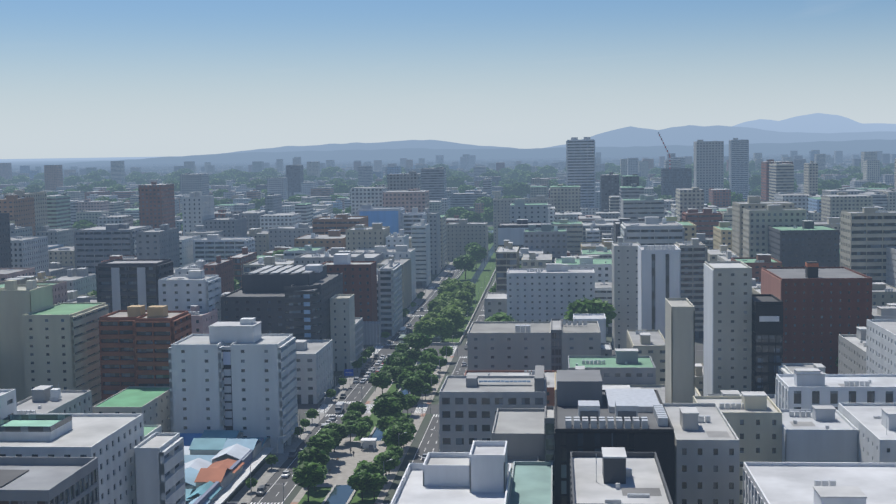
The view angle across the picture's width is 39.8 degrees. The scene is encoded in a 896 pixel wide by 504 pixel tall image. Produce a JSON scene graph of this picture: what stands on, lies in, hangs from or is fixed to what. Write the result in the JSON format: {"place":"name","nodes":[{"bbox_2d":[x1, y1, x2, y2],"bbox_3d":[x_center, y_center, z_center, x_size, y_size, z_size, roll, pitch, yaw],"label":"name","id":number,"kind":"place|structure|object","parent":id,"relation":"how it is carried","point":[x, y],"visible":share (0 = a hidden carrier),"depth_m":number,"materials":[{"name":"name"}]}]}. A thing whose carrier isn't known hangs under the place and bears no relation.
{"place":"outdoors","nodes":[
{"label":"outdoors","id":0,"kind":"place"},
{"bbox_2d":[0,156,703,503],"bbox_3d":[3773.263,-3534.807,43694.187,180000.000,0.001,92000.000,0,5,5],"label":"ground","id":1,"kind":"structure","parent":0,"point":[408,458],"depth_m":510.39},
{"bbox_2d":[13,175,29,181],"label":"tree","id":2,"kind":"object","parent":1,"relation":"on","point":[22,178],"visible":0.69,"depth_m":3016.43,"materials":[{"name":"green plant"}]},
{"bbox_2d":[72,219,91,227],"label":"tree","id":3,"kind":"object","parent":1,"relation":"on","point":[76,224],"visible":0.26,"depth_m":1251.77,"materials":[{"name":"green plant"}]},
{"bbox_2d":[163,180,179,191],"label":"tree","id":4,"kind":"object","parent":1,"relation":"on","point":[176,187],"visible":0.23,"depth_m":2170.60,"materials":[{"name":"green plant"}]},
{"bbox_2d":[215,172,230,179],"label":"tree","id":5,"kind":"object","parent":1,"relation":"on","point":[224,175],"visible":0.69,"depth_m":3020.56,"materials":[{"name":"green plant"}]},
{"bbox_2d":[234,171,252,179],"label":"tree","id":6,"kind":"object","parent":1,"relation":"on","point":[244,174],"visible":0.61,"depth_m":2994.96,"materials":[{"name":"green plant"}]},
{"bbox_2d":[262,167,277,175],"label":"tree","id":7,"kind":"object","parent":1,"relation":"on","point":[270,171],"visible":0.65,"depth_m":3236.31,"materials":[{"name":"green plant"}]},
{"bbox_2d":[321,166,339,178],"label":"tree","id":8,"kind":"object","parent":1,"relation":"on","point":[329,172],"visible":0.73,"depth_m":3125.87,"materials":[{"name":"green plant"}]},
{"bbox_2d":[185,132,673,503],"bbox_3d":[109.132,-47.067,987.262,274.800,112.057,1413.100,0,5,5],"label":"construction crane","id":9,"kind":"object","parent":1,"relation":"on","point":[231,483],"visible":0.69,"depth_m":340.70,"materials":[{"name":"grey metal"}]},
{"bbox_2d":[180,430,269,503],"bbox_3d":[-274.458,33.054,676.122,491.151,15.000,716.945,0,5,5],"label":"market roofs","id":10,"kind":"structure","parent":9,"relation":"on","point":[203,469],"depth_m":349.36,"materials":[{"name":"metal"}]},
{"bbox_2d":[0,137,895,503],"bbox_3d":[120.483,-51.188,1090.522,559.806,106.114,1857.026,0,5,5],"label":"buildings","id":11,"kind":"structure","parent":1,"relation":"on","point":[138,345],"depth_m":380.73,"materials":[{"name":"paint"}]},
{"bbox_2d":[0,150,895,267],"bbox_3d":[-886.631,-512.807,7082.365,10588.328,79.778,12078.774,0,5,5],"label":"city","id":12,"kind":"object","parent":1,"relation":"on","point":[420,185],"visible":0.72,"depth_m":1526.57},
{"bbox_2d":[24,184,43,191],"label":"tree","id":13,"kind":"object","parent":12,"relation":"on","point":[32,188],"visible":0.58,"depth_m":2188.46,"materials":[{"name":"green plant"}]},
{"bbox_2d":[63,175,84,185],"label":"tree","id":14,"kind":"object","parent":12,"relation":"on","point":[72,180],"visible":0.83,"depth_m":2829.53,"materials":[{"name":"green plant"}]},
{"bbox_2d":[74,183,94,191],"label":"tree","id":15,"kind":"object","parent":12,"relation":"on","point":[85,187],"visible":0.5,"depth_m":2173.57,"materials":[{"name":"green plant"}]},
{"bbox_2d":[84,173,101,181],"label":"tree","id":16,"kind":"object","parent":12,"relation":"on","point":[95,176],"visible":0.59,"depth_m":2937.35,"materials":[{"name":"green plant"}]},
{"bbox_2d":[91,169,110,177],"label":"tree","id":17,"kind":"object","parent":12,"relation":"on","point":[100,172],"visible":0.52,"depth_m":3337.43,"materials":[{"name":"green plant"}]},
{"bbox_2d":[95,196,116,201],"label":"tree","id":18,"kind":"object","parent":12,"relation":"on","point":[103,198],"visible":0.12,"depth_m":1600.11,"materials":[{"name":"green plant"}]},
{"bbox_2d":[97,178,116,186],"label":"tree","id":19,"kind":"object","parent":12,"relation":"on","point":[104,182],"visible":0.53,"depth_m":2362.28,"materials":[{"name":"green plant"}]},
{"bbox_2d":[106,185,128,194],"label":"tree","id":20,"kind":"object","parent":12,"relation":"on","point":[116,188],"visible":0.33,"depth_m":2078.20,"materials":[{"name":"green plant"}]},
{"bbox_2d":[129,176,145,183],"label":"tree","id":21,"kind":"object","parent":12,"relation":"on","point":[137,180],"visible":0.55,"depth_m":2817.53,"materials":[{"name":"green plant"}]},
{"bbox_2d":[209,178,225,184],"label":"tree","id":22,"kind":"object","parent":12,"relation":"on","point":[216,181],"visible":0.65,"depth_m":2510.14,"materials":[{"name":"green plant"}]},
{"bbox_2d":[212,188,228,196],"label":"tree","id":23,"kind":"object","parent":12,"relation":"on","point":[218,192],"visible":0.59,"depth_m":1913.95,"materials":[{"name":"green plant"}]},
{"bbox_2d":[246,178,266,187],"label":"tree","id":24,"kind":"object","parent":12,"relation":"on","point":[253,183],"visible":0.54,"depth_m":2286.54,"materials":[{"name":"green plant"}]},
{"bbox_2d":[331,183,349,193],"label":"tree","id":25,"kind":"object","parent":12,"relation":"on","point":[341,188],"visible":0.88,"depth_m":2092.91,"materials":[{"name":"green plant"}]},
{"bbox_2d":[457,184,477,192],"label":"tree","id":26,"kind":"object","parent":12,"relation":"on","point":[462,188],"visible":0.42,"depth_m":1884.54,"materials":[{"name":"green plant"}]},
{"bbox_2d":[507,170,522,180],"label":"tree","id":27,"kind":"object","parent":12,"relation":"on","point":[512,174],"visible":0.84,"depth_m":2791.53,"materials":[{"name":"green plant"}]},
{"bbox_2d":[537,165,558,175],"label":"tree","id":28,"kind":"object","parent":12,"relation":"on","point":[544,170],"visible":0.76,"depth_m":2977.89,"materials":[{"name":"green plant"}]},
{"bbox_2d":[818,179,841,189],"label":"tree","id":29,"kind":"object","parent":12,"relation":"on","point":[831,184],"visible":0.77,"depth_m":1836.65,"materials":[{"name":"green plant"}]},
{"bbox_2d":[844,166,860,173],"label":"tree","id":30,"kind":"object","parent":12,"relation":"on","point":[854,169],"visible":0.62,"depth_m":2633.73,"materials":[{"name":"green plant"}]},
{"bbox_2d":[446,175,465,187],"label":"tree","id":31,"kind":"object","parent":1,"relation":"on","point":[453,181],"visible":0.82,"depth_m":2210.77,"materials":[{"name":"green plant"}]},
{"bbox_2d":[473,197,492,209],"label":"tree","id":32,"kind":"object","parent":1,"relation":"on","point":[487,201],"visible":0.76,"depth_m":1529.57,"materials":[{"name":"green plant"}]},
{"bbox_2d":[501,186,512,195],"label":"tree","id":33,"kind":"object","parent":1,"relation":"on","point":[507,191],"visible":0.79,"depth_m":1973.05,"materials":[{"name":"green plant"}]},
{"bbox_2d":[510,182,529,197],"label":"tree","id":34,"kind":"object","parent":1,"relation":"on","point":[521,189],"visible":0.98,"depth_m":1974.73,"materials":[{"name":"green plant"}]},
{"bbox_2d":[514,163,531,171],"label":"tree","id":35,"kind":"object","parent":1,"relation":"on","point":[524,167],"visible":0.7,"depth_m":3159.53,"materials":[{"name":"green plant"}]},
{"bbox_2d":[524,171,542,182],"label":"tree","id":36,"kind":"object","parent":1,"relation":"on","point":[530,176],"visible":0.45,"depth_m":2486.97,"materials":[{"name":"green plant"}]},
{"bbox_2d":[731,192,744,205],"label":"tree","id":37,"kind":"object","parent":1,"relation":"on","point":[735,197],"visible":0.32,"depth_m":1515.63,"materials":[{"name":"green plant"}]},
{"bbox_2d":[748,189,760,195],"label":"tree","id":38,"kind":"object","parent":1,"relation":"on","point":[754,192],"visible":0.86,"depth_m":1917.14,"materials":[{"name":"green plant"}]},
{"bbox_2d":[749,175,760,188],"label":"tree","id":39,"kind":"object","parent":1,"relation":"on","point":[754,180],"visible":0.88,"depth_m":2168.59,"materials":[{"name":"green plant"}]},
{"bbox_2d":[749,160,760,170],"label":"tree","id":40,"kind":"object","parent":1,"relation":"on","point":[751,165],"visible":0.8,"depth_m":3020.95,"materials":[{"name":"green plant"}]},
{"bbox_2d":[221,140,517,153],"bbox_3d":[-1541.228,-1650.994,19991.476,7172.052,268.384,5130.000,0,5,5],"label":"mountain","id":41,"kind":"structure","parent":0,"point":[432,144],"depth_m":18710.53,"materials":[{"name":"blue"}]},
{"bbox_2d":[0,0,895,158],"label":"sky","id":42,"kind":"structure","parent":0,"point":[79,78],"materials":[{"name":"blue"}]},
{"bbox_2d":[228,243,703,503],"bbox_3d":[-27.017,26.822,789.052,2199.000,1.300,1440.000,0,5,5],"label":"roads","id":43,"kind":"structure","parent":0,"point":[333,488],"depth_m":413.62,"materials":[{"name":"grey asphalt"}]},
{"bbox_2d":[245,477,257,491],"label":"tree","id":44,"kind":"object","parent":43,"relation":"on","point":[253,483],"visible":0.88,"depth_m":333.36,"materials":[{"name":"green plant"}]},
{"bbox_2d":[256,485,266,494],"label":"vehicle","id":45,"kind":"object","parent":43,"relation":"on","point":[261,489],"visible":0.95,"depth_m":331.74,"materials":[{"name":"grey paint"}]},
{"bbox_2d":[266,454,277,468],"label":"tree","id":46,"kind":"object","parent":43,"relation":"on","point":[271,459],"visible":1,"depth_m":357.12,"materials":[{"name":"green plant"}]},
{"bbox_2d":[292,461,325,501],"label":"tree","id":47,"kind":"object","parent":43,"relation":"on","point":[307,474],"visible":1,"depth_m":320.90,"materials":[{"name":"green plant"}]},
{"bbox_2d":[305,408,318,418],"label":"tree","id":48,"kind":"object","parent":43,"relation":"on","point":[310,413],"visible":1,"depth_m":416.37,"materials":[{"name":"green plant"}]},
{"bbox_2d":[297,446,329,464],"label":"tree","id":49,"kind":"object","parent":43,"relation":"on","point":[313,454],"visible":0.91,"depth_m":340.76,"materials":[{"name":"green plant"}]},
{"bbox_2d":[306,433,335,454],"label":"tree","id":50,"kind":"object","parent":43,"relation":"on","point":[326,442],"visible":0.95,"depth_m":356.94,"materials":[{"name":"green plant"}]},
{"bbox_2d":[318,428,340,447],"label":"tree","id":51,"kind":"object","parent":43,"relation":"on","point":[335,434],"visible":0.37,"depth_m":365.74,"materials":[{"name":"green plant"}]},
{"bbox_2d":[321,422,347,452],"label":"tree","id":52,"kind":"object","parent":43,"relation":"on","point":[340,428],"visible":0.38,"depth_m":375.63,"materials":[{"name":"green plant"}]},
{"bbox_2d":[335,402,343,413],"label":"vehicle","id":53,"kind":"object","parent":43,"relation":"on","point":[339,407],"visible":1,"depth_m":434.19,"materials":[{"name":"grey paint"}]},
{"bbox_2d":[342,419,355,441],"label":"tree","id":54,"kind":"object","parent":43,"relation":"on","point":[347,423],"visible":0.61,"depth_m":388.83,"materials":[{"name":"green plant"}]},
{"bbox_2d":[341,412,357,422],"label":"tree","id":55,"kind":"object","parent":43,"relation":"on","point":[348,415],"visible":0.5,"depth_m":400.81,"materials":[{"name":"green plant"}]},
{"bbox_2d":[346,402,366,415],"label":"tree","id":56,"kind":"object","parent":43,"relation":"on","point":[360,407],"visible":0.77,"depth_m":414.90,"materials":[{"name":"green plant"}]},
{"bbox_2d":[227,258,490,503],"bbox_3d":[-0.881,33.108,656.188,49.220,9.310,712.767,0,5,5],"label":"street lamp poles","id":57,"kind":"object","parent":43,"relation":"on","point":[375,387],"visible":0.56,"depth_m":458.02,"materials":[{"name":"grey metal"}]},
{"bbox_2d":[350,421,370,438],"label":"tree","id":58,"kind":"object","parent":43,"relation":"on","point":[362,428],"visible":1,"depth_m":384.94,"materials":[{"name":"green plant"}]},
{"bbox_2d":[346,471,375,500],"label":"tree","id":59,"kind":"object","parent":43,"relation":"on","point":[361,480],"visible":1,"depth_m":322.08,"materials":[{"name":"green plant"}]},
{"bbox_2d":[241,301,483,503],"bbox_3d":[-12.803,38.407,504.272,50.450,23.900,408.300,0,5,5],"label":"street furniture boxes","id":60,"kind":"object","parent":43,"relation":"on","point":[370,443],"visible":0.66,"depth_m":381.45,"materials":[{"name":"white paint"}]},
{"bbox_2d":[356,415,373,436],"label":"tree","id":61,"kind":"object","parent":43,"relation":"on","point":[369,420],"visible":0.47,"depth_m":395.77,"materials":[{"name":"green plant"}]},
{"bbox_2d":[353,460,378,490],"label":"tree","id":62,"kind":"object","parent":43,"relation":"on","point":[359,467],"visible":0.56,"depth_m":331.33,"materials":[{"name":"green plant"}]},
{"bbox_2d":[363,461,385,474],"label":"tree","id":63,"kind":"object","parent":43,"relation":"on","point":[380,470],"visible":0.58,"depth_m":331.88,"materials":[{"name":"green plant"}]},
{"bbox_2d":[366,473,387,499],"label":"tree","id":64,"kind":"object","parent":43,"relation":"on","point":[381,481],"visible":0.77,"depth_m":323.63,"materials":[{"name":"green plant"}]},
{"bbox_2d":[369,370,391,392],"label":"tree","id":65,"kind":"object","parent":43,"relation":"on","point":[382,379],"visible":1,"depth_m":456.27,"materials":[{"name":"green plant"}]},
{"bbox_2d":[374,416,394,431],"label":"tree","id":66,"kind":"object","parent":43,"relation":"on","point":[383,423],"visible":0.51,"depth_m":387.30,"materials":[{"name":"green plant"}]},
{"bbox_2d":[370,396,402,418],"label":"tree","id":67,"kind":"object","parent":43,"relation":"on","point":[384,406],"visible":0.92,"depth_m":397.48,"materials":[{"name":"green plant"}]},
{"bbox_2d":[373,451,400,476],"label":"tree","id":68,"kind":"object","parent":43,"relation":"on","point":[385,457],"visible":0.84,"depth_m":339.71,"materials":[{"name":"green plant"}]},
{"bbox_2d":[376,390,408,411],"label":"tree","id":69,"kind":"object","parent":43,"relation":"on","point":[401,398],"visible":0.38,"depth_m":407.12,"materials":[{"name":"green plant"}]},
{"bbox_2d":[386,444,403,457],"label":"tree","id":70,"kind":"object","parent":43,"relation":"on","point":[398,450],"visible":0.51,"depth_m":357.47,"materials":[{"name":"green plant"}]},
{"bbox_2d":[386,366,406,390],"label":"tree","id":71,"kind":"object","parent":43,"relation":"on","point":[395,371],"visible":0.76,"depth_m":465.84,"materials":[{"name":"green plant"}]},
{"bbox_2d":[382,425,413,447],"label":"tree","id":72,"kind":"object","parent":43,"relation":"on","point":[390,435],"visible":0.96,"depth_m":363.40,"materials":[{"name":"green plant"}]},
{"bbox_2d":[388,415,413,446],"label":"tree","id":73,"kind":"object","parent":43,"relation":"on","point":[404,418],"visible":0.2,"depth_m":381.48,"materials":[{"name":"green plant"}]},
{"bbox_2d":[389,421,416,447],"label":"tree","id":74,"kind":"object","parent":43,"relation":"on","point":[411,427],"visible":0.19,"depth_m":373.62,"materials":[{"name":"green plant"}]},
{"bbox_2d":[391,356,415,366],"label":"tree","id":75,"kind":"object","parent":43,"relation":"on","point":[403,361],"visible":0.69,"depth_m":481.94,"materials":[{"name":"green plant"}]},
{"bbox_2d":[396,370,419,393],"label":"tree","id":76,"kind":"object","parent":43,"relation":"on","point":[403,376],"visible":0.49,"depth_m":455.19,"materials":[{"name":"green plant"}]},
{"bbox_2d":[405,394,416,415],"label":"tree","id":77,"kind":"object","parent":43,"relation":"on","point":[411,401],"visible":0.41,"depth_m":425.85,"materials":[{"name":"green plant"}]},
{"bbox_2d":[401,376,423,395],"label":"tree","id":78,"kind":"object","parent":43,"relation":"on","point":[412,384],"visible":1,"depth_m":447.20,"materials":[{"name":"green plant"}]},
{"bbox_2d":[403,348,422,364],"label":"tree","id":79,"kind":"object","parent":43,"relation":"on","point":[414,354],"visible":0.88,"depth_m":514.19,"materials":[{"name":"green plant"}]},
{"bbox_2d":[406,333,431,349],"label":"tree","id":80,"kind":"object","parent":43,"relation":"on","point":[418,341],"visible":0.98,"depth_m":538.84,"materials":[{"name":"green plant"}]},
{"bbox_2d":[414,370,427,392],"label":"tree","id":81,"kind":"object","parent":43,"relation":"on","point":[422,375],"visible":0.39,"depth_m":466.10,"materials":[{"name":"green plant"}]},
{"bbox_2d":[413,320,432,339],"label":"tree","id":82,"kind":"object","parent":43,"relation":"on","point":[424,327],"visible":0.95,"depth_m":589.31,"materials":[{"name":"green plant"}]},
{"bbox_2d":[417,363,432,373],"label":"tree","id":83,"kind":"object","parent":43,"relation":"on","point":[425,367],"visible":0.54,"depth_m":475.90,"materials":[{"name":"green plant"}]},
{"bbox_2d":[420,383,432,399],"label":"tree","id":84,"kind":"object","parent":43,"relation":"on","point":[427,388],"visible":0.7,"depth_m":453.09,"materials":[{"name":"green plant"}]},
{"bbox_2d":[418,315,435,336],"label":"tree","id":85,"kind":"object","parent":43,"relation":"on","point":[429,318],"visible":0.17,"depth_m":601.27,"materials":[{"name":"green plant"}]},
{"bbox_2d":[418,352,437,364],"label":"tree","id":86,"kind":"object","parent":43,"relation":"on","point":[428,357],"visible":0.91,"depth_m":502.67,"materials":[{"name":"green plant"}]},
{"bbox_2d":[424,373,438,385],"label":"tree","id":87,"kind":"object","parent":43,"relation":"on","point":[435,378],"visible":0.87,"depth_m":466.81,"materials":[{"name":"green plant"}]},
{"bbox_2d":[426,298,446,312],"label":"tree","id":88,"kind":"object","parent":43,"relation":"on","point":[435,302],"visible":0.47,"depth_m":664.89,"materials":[{"name":"green plant"}]},
{"bbox_2d":[436,357,446,371],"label":"tree","id":89,"kind":"object","parent":43,"relation":"on","point":[442,361],"visible":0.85,"depth_m":511.43,"materials":[{"name":"green plant"}]},
{"bbox_2d":[432,294,452,301],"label":"tree","id":90,"kind":"object","parent":43,"relation":"on","point":[446,298],"visible":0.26,"depth_m":678.48,"materials":[{"name":"green plant"}]},
{"bbox_2d":[431,317,454,341],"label":"tree","id":91,"kind":"object","parent":43,"relation":"on","point":[444,327],"visible":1,"depth_m":588.84,"materials":[{"name":"green plant"}]},
{"bbox_2d":[439,346,453,356],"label":"tree","id":92,"kind":"object","parent":43,"relation":"on","point":[442,350],"visible":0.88,"depth_m":533.61,"materials":[{"name":"green plant"}]},
{"bbox_2d":[437,283,457,294],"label":"tree","id":93,"kind":"object","parent":43,"relation":"on","point":[450,287],"visible":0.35,"depth_m":720.27,"materials":[{"name":"green plant"}]},
{"bbox_2d":[437,304,464,329],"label":"tree","id":94,"kind":"object","parent":43,"relation":"on","point":[455,307],"visible":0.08,"depth_m":620.72,"materials":[{"name":"green plant"}]},
{"bbox_2d":[437,306,466,332],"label":"tree","id":95,"kind":"object","parent":43,"relation":"on","point":[455,316],"visible":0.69,"depth_m":609.05,"materials":[{"name":"green plant"}]},
{"bbox_2d":[445,300,465,315],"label":"tree","id":96,"kind":"object","parent":43,"relation":"on","point":[457,303],"visible":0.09,"depth_m":656.48,"materials":[{"name":"green plant"}]},
{"bbox_2d":[447,289,471,306],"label":"tree","id":97,"kind":"object","parent":43,"relation":"on","point":[459,295],"visible":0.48,"depth_m":689.25,"materials":[{"name":"green plant"}]},
{"bbox_2d":[452,254,475,279],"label":"tree","id":98,"kind":"object","parent":43,"relation":"on","point":[466,262],"visible":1,"depth_m":870.79,"materials":[{"name":"green plant"}]},
{"bbox_2d":[463,283,474,296],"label":"tree","id":99,"kind":"object","parent":43,"relation":"on","point":[470,287],"visible":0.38,"depth_m":741.85,"materials":[{"name":"green plant"}]},
{"bbox_2d":[466,245,486,269],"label":"tree","id":100,"kind":"object","parent":43,"relation":"on","point":[477,252],"visible":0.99,"depth_m":942.78,"materials":[{"name":"green plant"}]},
{"bbox_2d":[481,206,492,221],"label":"tree","id":101,"kind":"object","parent":43,"relation":"on","point":[487,214],"visible":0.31,"depth_m":1357.84,"materials":[{"name":"green plant"}]},
{"bbox_2d":[484,312,514,321],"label":"tree","id":102,"kind":"object","parent":43,"relation":"on","point":[501,316],"visible":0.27,"depth_m":561.91,"materials":[{"name":"green plant"}]},
{"bbox_2d":[563,296,616,326],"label":"tree","id":103,"kind":"object","parent":43,"relation":"on","point":[588,306],"visible":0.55,"depth_m":546.01,"materials":[{"name":"green plant"}]},
{"bbox_2d":[43,139,895,164],"bbox_3d":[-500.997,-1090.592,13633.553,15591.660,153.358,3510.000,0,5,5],"label":"mountain range","id":104,"kind":"structure","parent":0,"point":[857,146],"depth_m":12441.67,"materials":[{"name":"blue"}]},
{"bbox_2d":[488,226,492,233],"bbox_3d":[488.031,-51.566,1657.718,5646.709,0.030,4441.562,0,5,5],"label":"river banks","id":105,"kind":"object","parent":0,"point":[490,229],"depth_m":1428.77,"materials":[{"name":"green plant"}]},
{"bbox_2d":[445,207,467,217],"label":"tree","id":106,"kind":"object","parent":105,"relation":"on","point":[454,211],"visible":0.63,"depth_m":1361.63,"materials":[{"name":"green plant"}]},
{"bbox_2d":[460,211,481,221],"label":"tree","id":107,"kind":"object","parent":105,"relation":"on","point":[471,216],"visible":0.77,"depth_m":1295.11,"materials":[{"name":"green plant"}]},
{"bbox_2d":[546,125,895,147],"bbox_3d":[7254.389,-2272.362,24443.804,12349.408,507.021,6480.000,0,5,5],"label":"mountain range","id":108,"kind":"structure","parent":0,"point":[687,135],"depth_m":22844.61,"materials":[{"name":"blue"}]},
{"bbox_2d":[732,113,895,132],"bbox_3d":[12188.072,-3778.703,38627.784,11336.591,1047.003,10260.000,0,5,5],"label":"mountain","id":109,"kind":"structure","parent":0,"point":[819,123],"depth_m":36223.23,"materials":[{"name":"blue"}]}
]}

